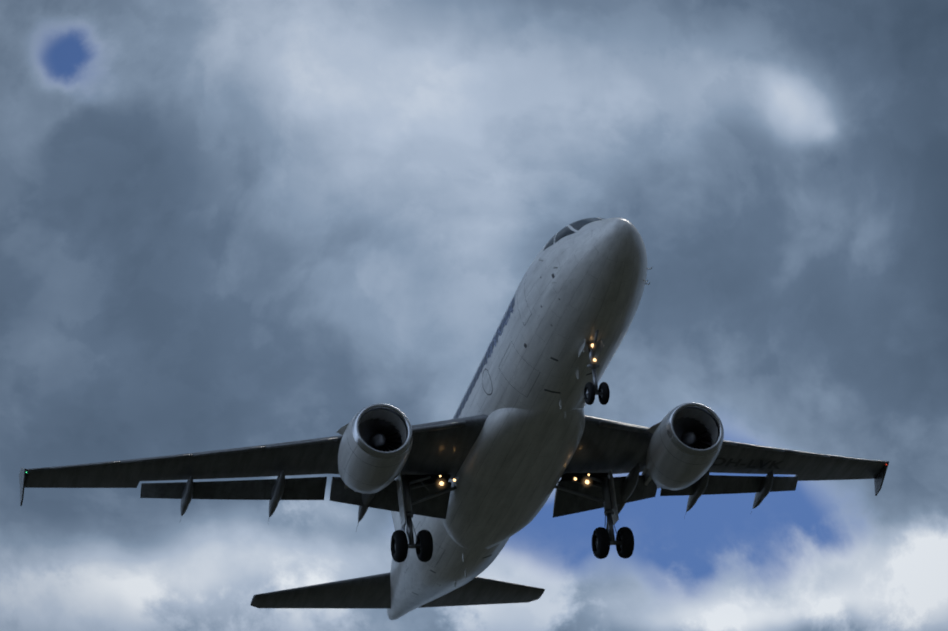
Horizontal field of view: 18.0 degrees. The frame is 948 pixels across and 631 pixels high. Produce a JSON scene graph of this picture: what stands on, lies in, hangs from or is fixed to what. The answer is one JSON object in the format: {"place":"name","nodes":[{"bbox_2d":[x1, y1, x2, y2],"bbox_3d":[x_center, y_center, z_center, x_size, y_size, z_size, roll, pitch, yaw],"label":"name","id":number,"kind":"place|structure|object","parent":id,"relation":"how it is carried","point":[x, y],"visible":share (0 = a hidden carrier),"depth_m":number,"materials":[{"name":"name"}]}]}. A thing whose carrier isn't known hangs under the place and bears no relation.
{"place":"outdoors","nodes":[
{"label":"outdoors","id":0,"kind":"place"},
{"bbox_2d":[0,0,947,630],"label":"sky","id":1,"kind":"structure","parent":0,"point":[225,224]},
{"bbox_2d":[387,218,646,619],"bbox_3d":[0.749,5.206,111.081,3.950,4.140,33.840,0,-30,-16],"label":"fuselage","id":2,"kind":"object","parent":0,"point":[602,263],"visible":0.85,"depth_m":100.97,"materials":[{"name":"white paint"}]},
{"bbox_2d":[25,414,487,487],"bbox_3d":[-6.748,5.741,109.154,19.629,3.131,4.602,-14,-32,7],"label":"wing","id":3,"kind":"structure","parent":2,"relation":"attached to","point":[444,451],"depth_m":108.28,"materials":[{"name":"grey metal"}]},
{"bbox_2d":[19,467,25,505],"bbox_3d":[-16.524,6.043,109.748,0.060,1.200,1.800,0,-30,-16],"label":"fence","id":4,"kind":"object","parent":3,"relation":"attached to","point":[22,475],"visible":1,"depth_m":109.80,"materials":[{"name":"grey metal"}]},
{"bbox_2d":[50,421,465,468],"bbox_3d":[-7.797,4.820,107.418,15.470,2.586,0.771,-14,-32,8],"label":"slats","id":5,"kind":"object","parent":3,"relation":"attached to","point":[459,424],"visible":0.94,"depth_m":107.00,"materials":[{"name":"grey paint"}]},
{"bbox_2d":[140,477,450,518],"bbox_3d":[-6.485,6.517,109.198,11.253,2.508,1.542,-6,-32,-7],"label":"wing flaps","id":6,"kind":"object","parent":3,"relation":"attached to","point":[314,488],"visible":0.75,"depth_m":109.24,"materials":[{"name":"grey paint"}]},
{"bbox_2d":[180,470,375,530],"bbox_3d":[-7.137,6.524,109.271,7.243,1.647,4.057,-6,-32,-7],"label":"flap track fairings","id":7,"kind":"object","parent":6,"relation":"on","point":[277,491],"visible":0.77,"depth_m":108.99,"materials":[{"name":"grey paint"}]},
{"bbox_2d":[401,474,456,547],"bbox_3d":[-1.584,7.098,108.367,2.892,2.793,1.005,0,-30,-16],"label":"main landing gear","id":8,"kind":"object","parent":3,"relation":"attached to","point":[407,488],"visible":0.71,"depth_m":108.29,"materials":[{"name":"grey metal"}]},
{"bbox_2d":[396,472,405,528],"bbox_3d":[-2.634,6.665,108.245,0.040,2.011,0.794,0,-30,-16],"label":"gear door","id":9,"kind":"structure","parent":8,"relation":"attached to","point":[401,499],"depth_m":108.18,"materials":[{"name":"grey metal"}]},
{"bbox_2d":[391,530,432,562],"bbox_3d":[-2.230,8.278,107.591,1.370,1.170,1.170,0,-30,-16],"label":"main landing wheels","id":10,"kind":"object","parent":8,"relation":"attached to","point":[399,546],"visible":1,"depth_m":107.22,"materials":[{"name":"black rubber"}]},
{"bbox_2d":[250,572,390,608],"bbox_3d":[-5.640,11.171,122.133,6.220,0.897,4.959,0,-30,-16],"label":"horizontal stabilizer","id":11,"kind":"object","parent":2,"relation":"attached to","point":[370,592],"visible":0.85,"depth_m":122.54,"materials":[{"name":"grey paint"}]},
{"bbox_2d":[391,478,400,530],"bbox_3d":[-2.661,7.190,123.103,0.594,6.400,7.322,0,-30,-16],"label":"fin","id":12,"kind":"object","parent":2,"relation":"attached to","point":[396,519],"visible":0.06,"depth_m":124.77,"materials":[{"name":"grey metal"}]},
{"bbox_2d":[401,295,515,530],"bbox_3d":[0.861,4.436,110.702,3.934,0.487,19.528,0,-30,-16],"label":"cabin windows","id":13,"kind":"structure","parent":2,"relation":"attached to","point":[479,369],"depth_m":105.92,"materials":[{"name":"blue"}]},
{"bbox_2d":[418,577,544,607],"bbox_3d":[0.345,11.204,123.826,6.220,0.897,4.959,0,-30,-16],"label":"horizontal stabilizer","id":14,"kind":"object","parent":2,"relation":"attached to","point":[479,591],"visible":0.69,"depth_m":124.64,"materials":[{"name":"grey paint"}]},
{"bbox_2d":[482,368,492,394],"bbox_3d":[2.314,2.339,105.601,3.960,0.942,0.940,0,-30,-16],"label":"roundel","id":15,"kind":"object","parent":2,"relation":"attached to","point":[491,382],"visible":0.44,"depth_m":105.09,"materials":[{"name":"grey paint"}]},
{"bbox_2d":[486,299,512,364],"bbox_3d":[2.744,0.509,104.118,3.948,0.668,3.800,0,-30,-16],"label":"titles","id":16,"kind":"object","parent":2,"relation":"attached to","point":[500,332],"visible":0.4,"depth_m":103.42,"materials":[{"name":"blue"}]},
{"bbox_2d":[442,408,584,548],"bbox_3d":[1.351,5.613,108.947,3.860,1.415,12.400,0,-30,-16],"label":"belly fairing","id":17,"kind":"object","parent":2,"relation":"attached to","point":[511,470],"visible":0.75,"depth_m":107.81,"materials":[{"name":"paint"}]},
{"bbox_2d":[404,473,607,484],"bbox_3d":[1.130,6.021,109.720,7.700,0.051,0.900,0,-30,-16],"label":"gear bays","id":18,"kind":"object","parent":17,"relation":"in","point":[565,477],"visible":0.46,"depth_m":109.98,"materials":[{"name":"black metal"}]},
{"bbox_2d":[437,475,589,486],"bbox_3d":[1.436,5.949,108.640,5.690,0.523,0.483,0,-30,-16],"label":"landing lights","id":19,"kind":"object","parent":17,"relation":"on","point":[438,477],"visible":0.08,"depth_m":108.16,"materials":[{"name":"white glass"}]},
{"bbox_2d":[399,266,646,594],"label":"fuselage markings","id":20,"kind":"object","parent":2,"relation":"attached to","point":[525,345],"depth_m":102.67,"materials":[{"name":"grey paint"}]},
{"bbox_2d":[454,257,651,587],"bbox_3d":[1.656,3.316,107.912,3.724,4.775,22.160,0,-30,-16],"label":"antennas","id":21,"kind":"object","parent":2,"relation":"attached to","point":[560,406],"visible":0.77,"depth_m":103.19,"materials":[{"name":"white paint"}]},
{"bbox_2d":[543,217,604,250],"bbox_3d":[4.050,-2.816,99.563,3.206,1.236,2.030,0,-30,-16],"label":"cockpit windows","id":22,"kind":"structure","parent":2,"relation":"attached to","point":[578,225],"depth_m":99.01,"materials":[{"name":"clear glass"}]},
{"bbox_2d":[578,339,603,357],"bbox_3d":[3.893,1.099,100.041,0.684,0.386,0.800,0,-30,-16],"label":"landing gear doors","id":23,"kind":"structure","parent":2,"relation":"attached to","point":[598,350],"depth_m":99.93,"materials":[{"name":"grey metal"}]},
{"bbox_2d":[586,330,601,394],"bbox_3d":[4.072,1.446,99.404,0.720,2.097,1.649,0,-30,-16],"label":"nose landing gear","id":24,"kind":"object","parent":2,"relation":"attached to","point":[593,365],"visible":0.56,"depth_m":99.62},
{"bbox_2d":[584,382,609,404],"bbox_3d":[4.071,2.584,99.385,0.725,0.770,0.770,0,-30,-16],"label":"nose wheels","id":25,"kind":"object","parent":24,"relation":"attached to","point":[590,387],"visible":1,"depth_m":99.15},
{"bbox_2d":[561,415,887,480],"bbox_3d":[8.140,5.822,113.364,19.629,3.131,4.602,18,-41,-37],"label":"wing","id":26,"kind":"structure","parent":2,"relation":"attached to","point":[599,449],"depth_m":112.57,"materials":[{"name":"grey metal"}]},
{"bbox_2d":[555,472,621,544],"bbox_3d":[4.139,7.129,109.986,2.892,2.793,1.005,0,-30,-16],"label":"main landing gear","id":27,"kind":"object","parent":26,"relation":"attached to","point":[604,486],"visible":0.81,"depth_m":110.17,"materials":[{"name":"grey metal"}]},
{"bbox_2d":[592,527,633,558],"bbox_3d":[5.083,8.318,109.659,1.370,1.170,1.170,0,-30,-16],"label":"main landing wheels","id":28,"kind":"object","parent":27,"relation":"attached to","point":[625,551],"visible":0.96,"depth_m":109.30,"materials":[{"name":"black rubber"}]},
{"bbox_2d":[608,470,618,524],"bbox_3d":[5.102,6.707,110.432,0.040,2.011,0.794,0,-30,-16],"label":"gear door","id":29,"kind":"structure","parent":27,"relation":"attached to","point":[615,518],"depth_m":110.25,"materials":[{"name":"grey metal"}]},
{"bbox_2d":[642,467,651,485],"bbox_3d":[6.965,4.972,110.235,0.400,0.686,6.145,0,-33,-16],"label":"engine exhaust","id":30,"kind":"object","parent":26,"relation":"attached to","point":[648,478],"visible":0.08,"depth_m":111.76,"materials":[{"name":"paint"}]},
{"bbox_2d":[646,404,722,489],"bbox_3d":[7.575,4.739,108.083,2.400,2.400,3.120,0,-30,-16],"label":"nacelle","id":31,"kind":"object","parent":30,"relation":"attached to","point":[669,466],"visible":0.62,"depth_m":107.42,"materials":[{"name":"paint"}]},
{"bbox_2d":[647,421,661,433],"bbox_3d":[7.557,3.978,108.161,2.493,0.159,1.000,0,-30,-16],"label":"strakes","id":32,"kind":"object","parent":31,"relation":"on","point":[652,429],"visible":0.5,"depth_m":108.02,"materials":[{"name":"paint"}]},
{"bbox_2d":[650,420,718,481],"bbox_3d":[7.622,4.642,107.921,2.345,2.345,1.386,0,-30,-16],"label":"engine cowling markings","id":33,"kind":"object","parent":31,"relation":"on","point":[676,458],"visible":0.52,"depth_m":106.98,"materials":[{"name":"grey"}]},
{"bbox_2d":[673,417,712,448],"bbox_3d":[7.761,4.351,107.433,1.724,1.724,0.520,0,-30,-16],"label":"fan","id":34,"kind":"object","parent":31,"relation":"on","point":[686,429],"visible":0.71,"depth_m":107.69},
{"bbox_2d":[666,402,723,455],"bbox_3d":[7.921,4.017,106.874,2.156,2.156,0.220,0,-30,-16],"label":"engine inlet lip","id":35,"kind":"object","parent":31,"relation":"on","point":[677,443],"visible":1,"depth_m":106.69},
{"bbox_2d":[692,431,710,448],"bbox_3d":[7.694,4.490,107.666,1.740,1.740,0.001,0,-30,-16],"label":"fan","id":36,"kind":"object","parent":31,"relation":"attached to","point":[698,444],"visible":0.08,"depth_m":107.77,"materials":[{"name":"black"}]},
{"bbox_2d":[553,475,797,517],"bbox_3d":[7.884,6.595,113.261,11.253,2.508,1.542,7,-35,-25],"label":"wing flaps","id":37,"kind":"object","parent":26,"relation":"attached to","point":[566,503],"visible":0.71,"depth_m":112.31,"materials":[{"name":"grey paint"}]},
{"bbox_2d":[617,463,773,513],"bbox_3d":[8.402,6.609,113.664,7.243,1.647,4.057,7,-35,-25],"label":"flap track fairings","id":38,"kind":"object","parent":37,"relation":"attached to","point":[629,484],"visible":0.9,"depth_m":113.05,"materials":[{"name":"grey paint"}]},
{"bbox_2d":[599,420,874,461],"bbox_3d":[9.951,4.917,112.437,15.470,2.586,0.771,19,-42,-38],"label":"slats","id":39,"kind":"object","parent":26,"relation":"on","point":[609,424],"visible":0.9,"depth_m":111.89,"materials":[{"name":"grey paint"}]},
{"bbox_2d":[712,458,783,468],"bbox_3d":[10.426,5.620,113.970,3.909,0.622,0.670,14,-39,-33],"label":"registration lettering","id":40,"kind":"object","parent":26,"relation":"on","point":[773,463],"visible":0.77,"depth_m":114.01,"materials":[{"name":"grey"}]},
{"bbox_2d":[874,460,888,495],"bbox_3d":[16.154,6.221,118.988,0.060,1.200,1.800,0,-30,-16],"label":"fence","id":41,"kind":"object","parent":26,"relation":"attached to","point":[879,480],"visible":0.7,"depth_m":119.03,"materials":[{"name":"grey metal"}]},
{"bbox_3d":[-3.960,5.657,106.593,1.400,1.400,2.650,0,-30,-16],"label":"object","id":42,"kind":"object","parent":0,"visible":0},
{"bbox_3d":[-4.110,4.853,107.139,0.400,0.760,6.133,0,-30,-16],"label":"pylon","id":43,"kind":"object","parent":42,"relation":"on","visible":0},
{"bbox_2d":[338,404,412,493],"bbox_3d":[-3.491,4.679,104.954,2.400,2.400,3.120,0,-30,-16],"label":"nacelle","id":44,"kind":"object","parent":43,"relation":"attached to","point":[373,477],"visible":0.73,"depth_m":104.26,"materials":[{"name":"paint"}]},
{"bbox_2d":[337,423,348,434],"bbox_3d":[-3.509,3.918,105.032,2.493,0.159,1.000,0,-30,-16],"label":"strakes","id":45,"kind":"object","parent":44,"relation":"attached to","point":[341,430],"visible":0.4,"depth_m":104.88,"materials":[{"name":"paint"}]},
{"bbox_2d":[359,418,402,451],"bbox_3d":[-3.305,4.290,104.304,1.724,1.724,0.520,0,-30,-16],"label":"fan","id":46,"kind":"object","parent":44,"relation":"attached to","point":[372,430],"visible":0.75,"depth_m":104.53},
{"bbox_2d":[352,403,412,458],"bbox_3d":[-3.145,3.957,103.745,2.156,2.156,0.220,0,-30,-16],"label":"engine inlet lip","id":47,"kind":"object","parent":44,"relation":"attached to","point":[363,446],"visible":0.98,"depth_m":103.57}
]}

